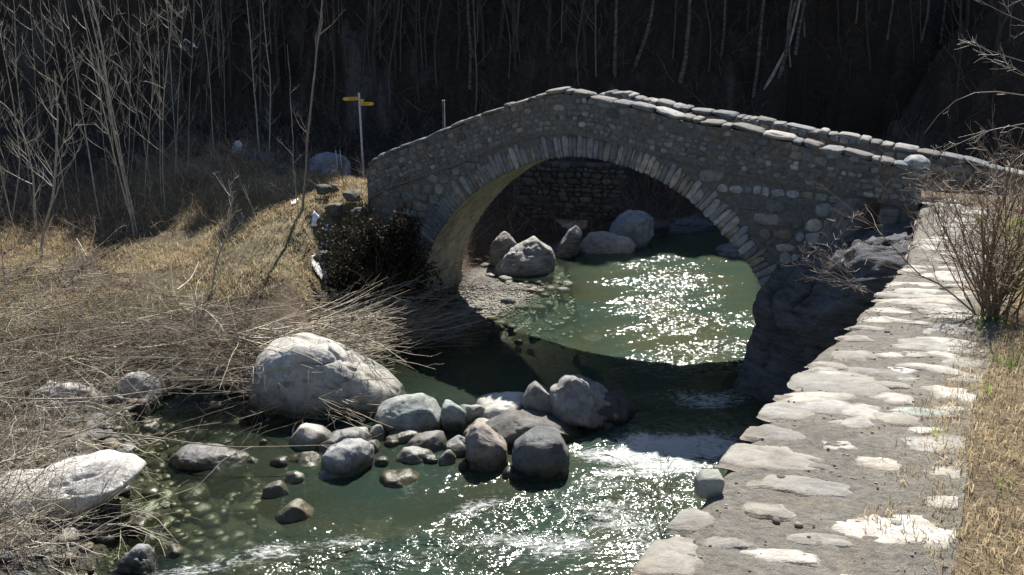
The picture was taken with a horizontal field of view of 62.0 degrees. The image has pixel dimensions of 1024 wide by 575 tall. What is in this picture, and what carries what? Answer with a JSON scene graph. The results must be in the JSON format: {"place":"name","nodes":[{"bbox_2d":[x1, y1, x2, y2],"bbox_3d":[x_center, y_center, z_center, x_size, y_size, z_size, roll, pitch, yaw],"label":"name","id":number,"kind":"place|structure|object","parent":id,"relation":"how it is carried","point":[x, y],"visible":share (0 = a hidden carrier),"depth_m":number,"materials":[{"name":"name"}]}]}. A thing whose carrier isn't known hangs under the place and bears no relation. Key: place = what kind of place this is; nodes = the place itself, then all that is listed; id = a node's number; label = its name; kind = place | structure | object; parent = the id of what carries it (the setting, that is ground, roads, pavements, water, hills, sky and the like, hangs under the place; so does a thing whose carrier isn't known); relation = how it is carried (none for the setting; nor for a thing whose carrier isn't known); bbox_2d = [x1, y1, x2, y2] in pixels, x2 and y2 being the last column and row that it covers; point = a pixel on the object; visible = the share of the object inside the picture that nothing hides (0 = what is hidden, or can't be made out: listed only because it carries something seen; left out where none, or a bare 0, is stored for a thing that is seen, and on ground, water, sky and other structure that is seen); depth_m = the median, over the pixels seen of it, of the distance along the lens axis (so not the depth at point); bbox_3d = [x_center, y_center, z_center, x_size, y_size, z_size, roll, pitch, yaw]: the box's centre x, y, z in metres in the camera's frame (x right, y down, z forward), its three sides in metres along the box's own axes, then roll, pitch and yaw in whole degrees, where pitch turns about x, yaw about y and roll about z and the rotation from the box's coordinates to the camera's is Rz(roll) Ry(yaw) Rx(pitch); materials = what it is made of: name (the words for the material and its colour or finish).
{"place":"outdoors","nodes":[
{"label":"outdoors","id":0,"kind":"place"},
{"bbox_2d":[0,159,451,353],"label":"grass","id":1,"kind":"structure","parent":0,"point":[271,203],"depth_m":20.33,"materials":[{"name":"plant"}]},
{"bbox_2d":[175,226,768,574],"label":"water","id":2,"kind":"structure","parent":0,"point":[659,334],"depth_m":14.19,"materials":[{"name":"liquid"}]},
{"bbox_2d":[260,480,290,515],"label":"boulder","id":3,"kind":"object","parent":2,"relation":"in","point":[275,498],"visible":0.86,"depth_m":12.55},
{"bbox_2d":[270,455,289,470],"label":"cobble","id":4,"kind":"object","parent":2,"relation":"in","point":[279,462],"visible":1,"depth_m":13.39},
{"bbox_2d":[275,498,314,539],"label":"boulder","id":5,"kind":"object","parent":2,"relation":"in","point":[294,515],"visible":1,"depth_m":11.97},
{"bbox_2d":[285,470,307,499],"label":"boulder","id":6,"kind":"object","parent":2,"relation":"in","point":[295,483],"visible":0.84,"depth_m":12.91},
{"bbox_2d":[294,451,321,484],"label":"boulder","id":7,"kind":"object","parent":2,"relation":"in","point":[308,466],"visible":0.83,"depth_m":13.43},
{"bbox_2d":[316,438,373,493],"bbox_3d":[-2.608,2.818,13.344,0.887,0.885,0.687,0,18,0],"label":"boulder","id":8,"kind":"object","parent":2,"relation":"in","point":[352,459],"visible":0.77,"depth_m":13.10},
{"bbox_2d":[96,431,375,457],"bbox_3d":[-4.288,2.405,13.216,4.472,0.412,0.566,0,18,-1],"label":"fallen branch","id":9,"kind":"object","parent":8,"relation":"on","point":[326,446],"visible":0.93,"depth_m":13.30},
{"bbox_2d":[318,427,372,461],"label":"boulder","id":10,"kind":"object","parent":2,"relation":"in","point":[337,436],"visible":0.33,"depth_m":13.91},
{"bbox_2d":[369,424,385,454],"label":"boulder","id":11,"kind":"object","parent":2,"relation":"in","point":[378,431],"visible":0.57,"depth_m":14.17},
{"bbox_2d":[371,468,420,510],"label":"boulder","id":12,"kind":"object","parent":2,"relation":"in","point":[395,489],"visible":0.99,"depth_m":12.82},
{"bbox_2d":[380,429,422,464],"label":"boulder","id":13,"kind":"object","parent":2,"relation":"in","point":[404,436],"visible":0.46,"depth_m":14.11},
{"bbox_2d":[395,446,432,478],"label":"boulder","id":14,"kind":"object","parent":2,"relation":"in","point":[411,457],"visible":0.73,"depth_m":13.50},
{"bbox_2d":[406,430,446,470],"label":"boulder","id":15,"kind":"object","parent":2,"relation":"in","point":[435,442],"visible":0.45,"depth_m":13.85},
{"bbox_2d":[438,449,455,479],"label":"boulder","id":16,"kind":"object","parent":2,"relation":"in","point":[447,461],"visible":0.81,"depth_m":13.45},
{"bbox_2d":[440,399,467,441],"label":"boulder","id":17,"kind":"object","parent":2,"relation":"in","point":[453,418],"visible":0.59,"depth_m":14.45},
{"bbox_2d":[443,435,465,470],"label":"boulder","id":18,"kind":"object","parent":2,"relation":"in","point":[455,445],"visible":0.43,"depth_m":13.69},
{"bbox_2d":[460,404,484,423],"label":"boulder","id":19,"kind":"object","parent":2,"relation":"in","point":[474,411],"visible":0.35,"depth_m":14.58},
{"bbox_2d":[465,421,507,486],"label":"boulder","id":20,"kind":"object","parent":2,"relation":"in","point":[486,447],"visible":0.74,"depth_m":13.22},
{"bbox_2d":[486,409,582,448],"bbox_3d":[0.271,2.543,14.336,1.850,0.924,0.981,0,18,0],"label":"boulder","id":21,"kind":"object","parent":2,"relation":"in","point":[510,427],"visible":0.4,"depth_m":14.11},
{"bbox_2d":[522,381,551,413],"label":"boulder","id":22,"kind":"object","parent":21,"relation":"on","point":[536,395],"visible":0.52,"depth_m":14.50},
{"bbox_2d":[512,426,569,482],"bbox_3d":[0.462,2.736,13.237,0.942,1.085,0.724,0,18,0],"label":"boulder","id":23,"kind":"object","parent":2,"relation":"in","point":[541,454],"visible":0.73,"depth_m":12.94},
{"bbox_2d":[549,374,618,430],"bbox_3d":[1.268,2.152,14.731,1.271,1.341,0.943,0,18,0],"label":"boulder","id":24,"kind":"object","parent":2,"relation":"in","point":[577,400],"visible":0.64,"depth_m":14.40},
{"bbox_2d":[598,390,636,424],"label":"boulder","id":25,"kind":"object","parent":2,"relation":"in","point":[623,406],"visible":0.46,"depth_m":14.53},
{"bbox_2d":[715,242,742,256],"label":"boulder","id":26,"kind":"object","parent":2,"relation":"in","point":[729,249],"visible":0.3,"depth_m":24.04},
{"bbox_2d":[456,284,560,349],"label":"gravel","id":27,"kind":"structure","parent":0,"point":[518,295],"depth_m":20.05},
{"bbox_2d":[0,0,1023,574],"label":"ground","id":28,"kind":"structure","parent":0,"point":[852,82],"depth_m":30.59,"materials":[{"name":"soil"}]},
{"bbox_2d":[1,0,32,210],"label":"sapling","id":29,"kind":"object","parent":28,"relation":"on","point":[18,93],"visible":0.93,"depth_m":22.72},
{"bbox_2d":[0,2,49,221],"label":"sapling","id":30,"kind":"object","parent":28,"relation":"on","point":[14,113],"visible":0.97,"depth_m":21.99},
{"bbox_2d":[0,91,54,235],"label":"sapling","id":31,"kind":"object","parent":28,"relation":"on","point":[34,203],"visible":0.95,"depth_m":21.36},
{"bbox_2d":[10,0,49,200],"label":"sapling","id":32,"kind":"object","parent":28,"relation":"on","point":[33,93],"visible":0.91,"depth_m":23.72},
{"bbox_2d":[13,0,64,123],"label":"bare tree","id":33,"kind":"object","parent":28,"relation":"on","point":[33,74],"visible":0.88,"depth_m":29.83,"materials":[{"name":"brown plant"}]},
{"bbox_2d":[25,2,68,218],"bbox_3d":[-11.974,-6.132,21.975,0.937,8.998,1.063,0,18,0],"label":"sapling","id":34,"kind":"object","parent":28,"relation":"on","point":[48,90],"visible":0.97,"depth_m":22.03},
{"bbox_2d":[16,57,95,261],"bbox_3d":[-10.218,-2.846,19.557,1.713,4.908,1.616,-13,22,-34],"label":"sapling","id":35,"kind":"object","parent":28,"relation":"on","point":[52,198],"visible":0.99,"depth_m":19.65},
{"bbox_2d":[31,1,80,211],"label":"sapling","id":36,"kind":"object","parent":28,"relation":"on","point":[59,87],"visible":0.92,"depth_m":22.59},
{"bbox_2d":[41,0,83,128],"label":"bare tree","id":37,"kind":"object","parent":28,"relation":"on","point":[76,90],"visible":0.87,"depth_m":29.63,"materials":[{"name":"brown plant"}]},
{"bbox_2d":[27,379,105,416],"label":"boulder","id":38,"kind":"object","parent":28,"relation":"on","point":[72,386],"visible":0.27,"depth_m":14.66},
{"bbox_2d":[53,0,102,227],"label":"sapling","id":39,"kind":"object","parent":28,"relation":"on","point":[82,105],"visible":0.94,"depth_m":21.25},
{"bbox_2d":[76,0,129,214],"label":"sapling","id":40,"kind":"object","parent":28,"relation":"on","point":[103,112],"visible":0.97,"depth_m":20.66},
{"bbox_2d":[76,0,134,211],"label":"sapling","id":41,"kind":"object","parent":28,"relation":"on","point":[112,138],"visible":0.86,"depth_m":22.04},
{"bbox_2d":[74,0,137,232],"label":"sapling","id":42,"kind":"object","parent":28,"relation":"on","point":[111,104],"visible":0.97,"depth_m":20.21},
{"bbox_2d":[85,0,134,234],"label":"sapling","id":43,"kind":"object","parent":28,"relation":"on","point":[120,162],"visible":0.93,"depth_m":20.34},
{"bbox_2d":[0,292,221,574],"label":"brush pile","id":44,"kind":"object","parent":28,"relation":"on","point":[79,438],"visible":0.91,"depth_m":12.39,"materials":[{"name":"plant"}]},
{"bbox_2d":[91,0,152,194],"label":"sapling","id":45,"kind":"object","parent":28,"relation":"on","point":[126,77],"visible":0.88,"depth_m":22.36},
{"bbox_2d":[101,0,154,123],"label":"bare tree","id":46,"kind":"object","parent":28,"relation":"on","point":[132,64],"visible":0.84,"depth_m":30.09,"materials":[{"name":"brown plant"}]},
{"bbox_2d":[112,544,159,574],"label":"boulder","id":47,"kind":"object","parent":28,"relation":"on","point":[139,559],"visible":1,"depth_m":10.85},
{"bbox_2d":[115,371,163,406],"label":"boulder","id":48,"kind":"object","parent":28,"relation":"on","point":[134,381],"visible":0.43,"depth_m":15.26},
{"bbox_2d":[128,0,169,204],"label":"sapling","id":49,"kind":"object","parent":28,"relation":"on","point":[152,93],"visible":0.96,"depth_m":22.11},
{"bbox_2d":[139,418,161,433],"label":"boulder","id":50,"kind":"object","parent":28,"relation":"on","point":[150,426],"visible":0.47,"depth_m":14.62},
{"bbox_2d":[118,0,184,209],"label":"sapling","id":51,"kind":"object","parent":28,"relation":"on","point":[159,97],"visible":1,"depth_m":21.30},
{"bbox_2d":[136,2,177,202],"bbox_3d":[-8.849,-6.179,21.465,1.361,8.462,0.753,5,19,15],"label":"sapling","id":52,"kind":"object","parent":28,"relation":"on","point":[159,87],"visible":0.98,"depth_m":21.85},
{"bbox_2d":[179,0,206,104],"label":"bare tree","id":53,"kind":"object","parent":28,"relation":"on","point":[189,57],"visible":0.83,"depth_m":30.41,"materials":[{"name":"brown plant"}]},
{"bbox_2d":[0,214,409,448],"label":"brush pile","id":54,"kind":"object","parent":28,"relation":"on","point":[196,362],"visible":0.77,"depth_m":16.16,"materials":[{"name":"plant"}]},
{"bbox_2d":[0,371,235,403],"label":"fallen branch","id":55,"kind":"object","parent":54,"relation":"on","point":[102,396],"visible":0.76,"depth_m":14.33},
{"bbox_2d":[0,252,420,391],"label":"brush pile","id":56,"kind":"object","parent":28,"relation":"on","point":[144,332],"visible":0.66,"depth_m":16.15,"materials":[{"name":"plant"}]},
{"bbox_2d":[210,167,243,293],"bbox_3d":[-5.879,-1.140,17.539,0.890,2.764,0.665,-10,21,-29],"label":"shrub","id":57,"kind":"object","parent":28,"relation":"on","point":[221,247],"visible":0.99,"depth_m":17.54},
{"bbox_2d":[221,0,257,97],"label":"bare tree","id":58,"kind":"object","parent":28,"relation":"on","point":[229,56],"visible":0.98,"depth_m":30.21,"materials":[{"name":"brown plant"}]},
{"bbox_2d":[0,128,497,288],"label":"undergrowth","id":59,"kind":"object","parent":28,"relation":"on","point":[223,153],"visible":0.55,"depth_m":23.29,"materials":[{"name":"plant"}]},
{"bbox_2d":[239,0,262,155],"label":"sapling","id":60,"kind":"object","parent":28,"relation":"on","point":[254,90],"visible":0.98,"depth_m":25.29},
{"bbox_2d":[247,0,274,110],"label":"slender tree","id":61,"kind":"object","parent":28,"relation":"on","point":[260,87],"visible":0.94,"depth_m":30.31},
{"bbox_2d":[245,0,294,92],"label":"bare tree","id":62,"kind":"object","parent":28,"relation":"on","point":[277,68],"visible":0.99,"depth_m":30.46,"materials":[{"name":"brown plant"}]},
{"bbox_2d":[117,277,460,436],"bbox_3d":[-4.020,0.870,16.966,5.869,1.435,6.876,0,18,0],"label":"brush pile","id":63,"kind":"object","parent":28,"relation":"on","point":[248,368],"visible":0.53,"depth_m":15.47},
{"bbox_2d":[0,249,581,574],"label":"gravel","id":64,"kind":"structure","parent":28,"relation":"on","point":[208,514],"depth_m":13.61,"materials":[{"name":"gravel"}]},
{"bbox_2d":[0,450,145,521],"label":"boulder","id":65,"kind":"object","parent":64,"relation":"on","point":[104,460],"visible":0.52,"depth_m":11.68,"materials":[{"name":"stone"}]},
{"bbox_2d":[118,511,163,539],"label":"boulder","id":66,"kind":"object","parent":64,"relation":"on","point":[148,523],"visible":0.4,"depth_m":11.70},
{"bbox_2d":[154,542,184,574],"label":"boulder","id":67,"kind":"object","parent":64,"relation":"on","point":[169,561],"visible":0.73,"depth_m":11.13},
{"bbox_2d":[167,442,250,491],"bbox_3d":[-4.837,2.848,13.586,1.279,0.690,0.702,0,18,0],"label":"boulder","id":68,"kind":"object","parent":64,"relation":"on","point":[196,461],"visible":0.77,"depth_m":13.35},
{"bbox_2d":[249,333,407,430],"bbox_3d":[-3.285,1.790,15.503,2.996,1.867,1.456,0,18,0],"label":"boulder","id":69,"kind":"object","parent":64,"relation":"on","point":[303,383],"visible":0.66,"depth_m":14.91,"materials":[{"name":"stone"}]},
{"bbox_2d":[314,470,351,502],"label":"boulder","id":70,"kind":"object","parent":64,"relation":"on","point":[330,487],"visible":0.88,"depth_m":12.99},
{"bbox_2d":[373,393,441,436],"bbox_3d":[-1.785,2.325,14.701,1.217,0.981,0.849,0,18,0],"label":"boulder","id":71,"kind":"object","parent":64,"relation":"on","point":[420,411],"visible":0.56,"depth_m":14.38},
{"bbox_2d":[289,423,331,453],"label":"boulder","id":72,"kind":"object","parent":28,"relation":"on","point":[309,434],"visible":0.59,"depth_m":13.92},
{"bbox_2d":[289,0,343,210],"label":"sapling","id":73,"kind":"object","parent":28,"relation":"on","point":[306,140],"visible":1,"depth_m":19.11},
{"bbox_2d":[304,0,341,102],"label":"bare tree","id":74,"kind":"object","parent":28,"relation":"on","point":[325,61],"visible":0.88,"depth_m":30.37,"materials":[{"name":"brown plant"}]},
{"bbox_2d":[315,0,337,86],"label":"bare tree","id":75,"kind":"object","parent":28,"relation":"on","point":[333,35],"visible":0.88,"depth_m":30.23,"materials":[{"name":"brown plant"}]},
{"bbox_2d":[308,152,350,175],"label":"boulder","id":76,"kind":"object","parent":28,"relation":"on","point":[322,162],"visible":0.56,"depth_m":23.35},
{"bbox_2d":[343,93,373,177],"bbox_3d":[-4.330,-4.067,24.428,0.891,2.976,0.084,0,18,0],"label":"signpost","id":77,"kind":"object","parent":28,"relation":"on","point":[362,102],"visible":0.97,"depth_m":24.12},
{"bbox_2d":[371,0,392,92],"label":"bare tree","id":78,"kind":"object","parent":28,"relation":"on","point":[376,30],"visible":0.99,"depth_m":30.15,"materials":[{"name":"brown plant"}]},
{"bbox_2d":[299,202,465,318],"bbox_3d":[-3.033,-0.144,19.013,3.599,3.511,3.710,-8,20,-22],"label":"dark bush","id":79,"kind":"object","parent":28,"relation":"on","point":[374,255],"visible":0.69,"depth_m":18.53,"materials":[{"name":"green plant"}]},
{"bbox_2d":[253,234,512,399],"bbox_3d":[-2.311,0.360,17.680,3.969,2.193,6.476,16,24,40],"label":"brush pile","id":80,"kind":"object","parent":28,"relation":"on","point":[410,320],"visible":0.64,"depth_m":17.42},
{"bbox_2d":[401,0,428,102],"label":"bare tree","id":81,"kind":"object","parent":28,"relation":"on","point":[416,62],"visible":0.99,"depth_m":30.50,"materials":[{"name":"brown plant"}]},
{"bbox_2d":[466,0,471,89],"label":"bare tree","id":82,"kind":"object","parent":28,"relation":"on","point":[470,56],"visible":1,"depth_m":30.75,"materials":[{"name":"brown wood"}]},
{"bbox_2d":[477,0,486,65],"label":"bare tree","id":83,"kind":"object","parent":28,"relation":"on","point":[483,61],"visible":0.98,"depth_m":30.85,"materials":[{"name":"brown plant"}]},
{"bbox_2d":[471,391,523,418],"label":"boulder","id":84,"kind":"object","parent":28,"relation":"on","point":[495,404],"visible":0.2,"depth_m":14.85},
{"bbox_2d":[489,231,516,266],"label":"boulder","id":85,"kind":"object","parent":28,"relation":"on","point":[503,244],"visible":0.56,"depth_m":22.69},
{"bbox_2d":[0,0,1023,228],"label":"undergrowth","id":86,"kind":"object","parent":28,"relation":"on","point":[239,134],"visible":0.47,"depth_m":29.74,"materials":[{"name":"plant"}]},
{"bbox_2d":[494,236,555,283],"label":"boulder","id":87,"kind":"object","parent":28,"relation":"on","point":[532,258],"visible":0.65,"depth_m":22.28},
{"bbox_2d":[542,0,551,54],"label":"bare tree","id":88,"kind":"object","parent":28,"relation":"on","point":[549,28],"visible":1,"depth_m":30.55,"materials":[{"name":"brown plant"}]},
{"bbox_2d":[555,225,582,262],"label":"boulder","id":89,"kind":"object","parent":28,"relation":"on","point":[568,246],"visible":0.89,"depth_m":23.78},
{"bbox_2d":[513,161,626,220],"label":"revetment wall","id":90,"kind":"structure","parent":28,"relation":"on","point":[564,190],"depth_m":25.82,"materials":[{"name":"stone"}]},
{"bbox_2d":[561,0,597,65],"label":"bare tree","id":91,"kind":"object","parent":28,"relation":"on","point":[584,44],"visible":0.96,"depth_m":30.75,"materials":[{"name":"brown plant"}]},
{"bbox_2d":[475,161,715,234],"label":"undergrowth","id":92,"kind":"object","parent":28,"relation":"on","point":[545,222],"visible":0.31,"depth_m":27.01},
{"bbox_2d":[579,231,635,258],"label":"boulder","id":93,"kind":"object","parent":28,"relation":"on","point":[600,242],"visible":0.45,"depth_m":24.23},
{"bbox_2d":[613,0,617,75],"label":"birch tree","id":94,"kind":"object","parent":28,"relation":"on","point":[615,34],"visible":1,"depth_m":30.57,"materials":[{"name":"grey plant"}]},
{"bbox_2d":[609,209,653,250],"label":"boulder","id":95,"kind":"object","parent":28,"relation":"on","point":[636,227],"visible":0.63,"depth_m":24.71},
{"bbox_2d":[634,0,654,66],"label":"birch tree","id":96,"kind":"object","parent":28,"relation":"on","point":[641,48],"visible":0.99,"depth_m":30.78,"materials":[{"name":"grey plant"}]},
{"bbox_2d":[654,215,713,239],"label":"boulder","id":97,"kind":"object","parent":28,"relation":"on","point":[690,225],"visible":0.36,"depth_m":26.46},
{"bbox_2d":[678,0,691,83],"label":"birch tree","id":98,"kind":"object","parent":28,"relation":"on","point":[684,62],"visible":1,"depth_m":30.76,"materials":[{"name":"grey plant"}]},
{"bbox_2d":[366,86,1023,291],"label":"stone bridge","id":99,"kind":"structure","parent":28,"relation":"on","point":[745,184],"depth_m":16.47,"materials":[{"name":"stone"}]},
{"bbox_2d":[751,0,764,97],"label":"birch tree","id":100,"kind":"object","parent":28,"relation":"on","point":[754,87],"visible":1,"depth_m":30.60,"materials":[{"name":"grey plant"}]},
{"bbox_2d":[764,0,800,89],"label":"birch tree","id":101,"kind":"object","parent":28,"relation":"on","point":[782,55],"visible":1,"depth_m":30.58,"materials":[{"name":"grey plant"}]},
{"bbox_2d":[777,0,796,78],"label":"birch tree","id":102,"kind":"object","parent":28,"relation":"on","point":[782,65],"visible":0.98,"depth_m":30.42,"materials":[{"name":"grey plant"}]},
{"bbox_2d":[630,205,1011,574],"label":"retaining wall","id":103,"kind":"structure","parent":28,"relation":"on","point":[796,496],"depth_m":4.13,"materials":[{"name":"stone"}]},
{"bbox_2d":[694,469,724,498],"bbox_3d":[0.879,0.878,3.813,0.123,0.122,0.119,0,18,0],"label":"loose block","id":104,"kind":"object","parent":103,"relation":"on","point":[709,483],"depth_m":3.76,"materials":[{"name":"stone"}]},
{"bbox_2d":[781,212,873,293],"bbox_3d":[3.053,-0.318,8.026,0.762,0.784,0.727,-17,25,-42],"label":"shrub","id":105,"kind":"object","parent":103,"relation":"on","point":[846,278],"visible":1,"depth_m":8.18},
{"bbox_2d":[813,88,1023,323],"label":"shrub","id":106,"kind":"object","parent":103,"relation":"on","point":[995,305],"visible":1,"depth_m":6.62,"materials":[{"name":"plant"}]},
{"bbox_2d":[899,144,965,213],"bbox_3d":[6.412,-1.560,12.904,0.956,1.040,1.449,9,20,26],"label":"shrub","id":107,"kind":"object","parent":103,"relation":"on","point":[930,189],"visible":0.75,"depth_m":12.97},
{"bbox_2d":[848,214,1023,574],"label":"grass","id":108,"kind":"structure","parent":103,"relation":"on","point":[989,389],"depth_m":4.29,"materials":[{"name":"plant"}]},
{"bbox_2d":[733,218,920,402],"bbox_3d":[5.825,0.924,15.062,3.586,4.584,2.461,9,20,26],"label":"rock outcrop","id":109,"kind":"object","parent":28,"relation":"on","point":[800,325],"visible":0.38,"depth_m":14.27,"materials":[{"name":"stone"}]},
{"bbox_2d":[940,0,965,100],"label":"bare tree","id":110,"kind":"object","parent":28,"relation":"on","point":[959,51],"visible":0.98,"depth_m":27.80,"materials":[{"name":"brown plant"}]},
{"bbox_2d":[926,0,1023,154],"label":"bare tree","id":111,"kind":"object","parent":28,"relation":"on","point":[984,55],"visible":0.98,"depth_m":8.05,"materials":[{"name":"brown plant"}]},
{"bbox_2d":[966,134,1023,210],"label":"shrub","id":112,"kind":"object","parent":28,"relation":"on","point":[1006,166],"visible":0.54,"depth_m":13.40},
{"bbox_2d":[991,0,1017,76],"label":"bare tree","id":113,"kind":"object","parent":28,"relation":"on","point":[996,47],"visible":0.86,"depth_m":27.74,"materials":[{"name":"brown plant"}]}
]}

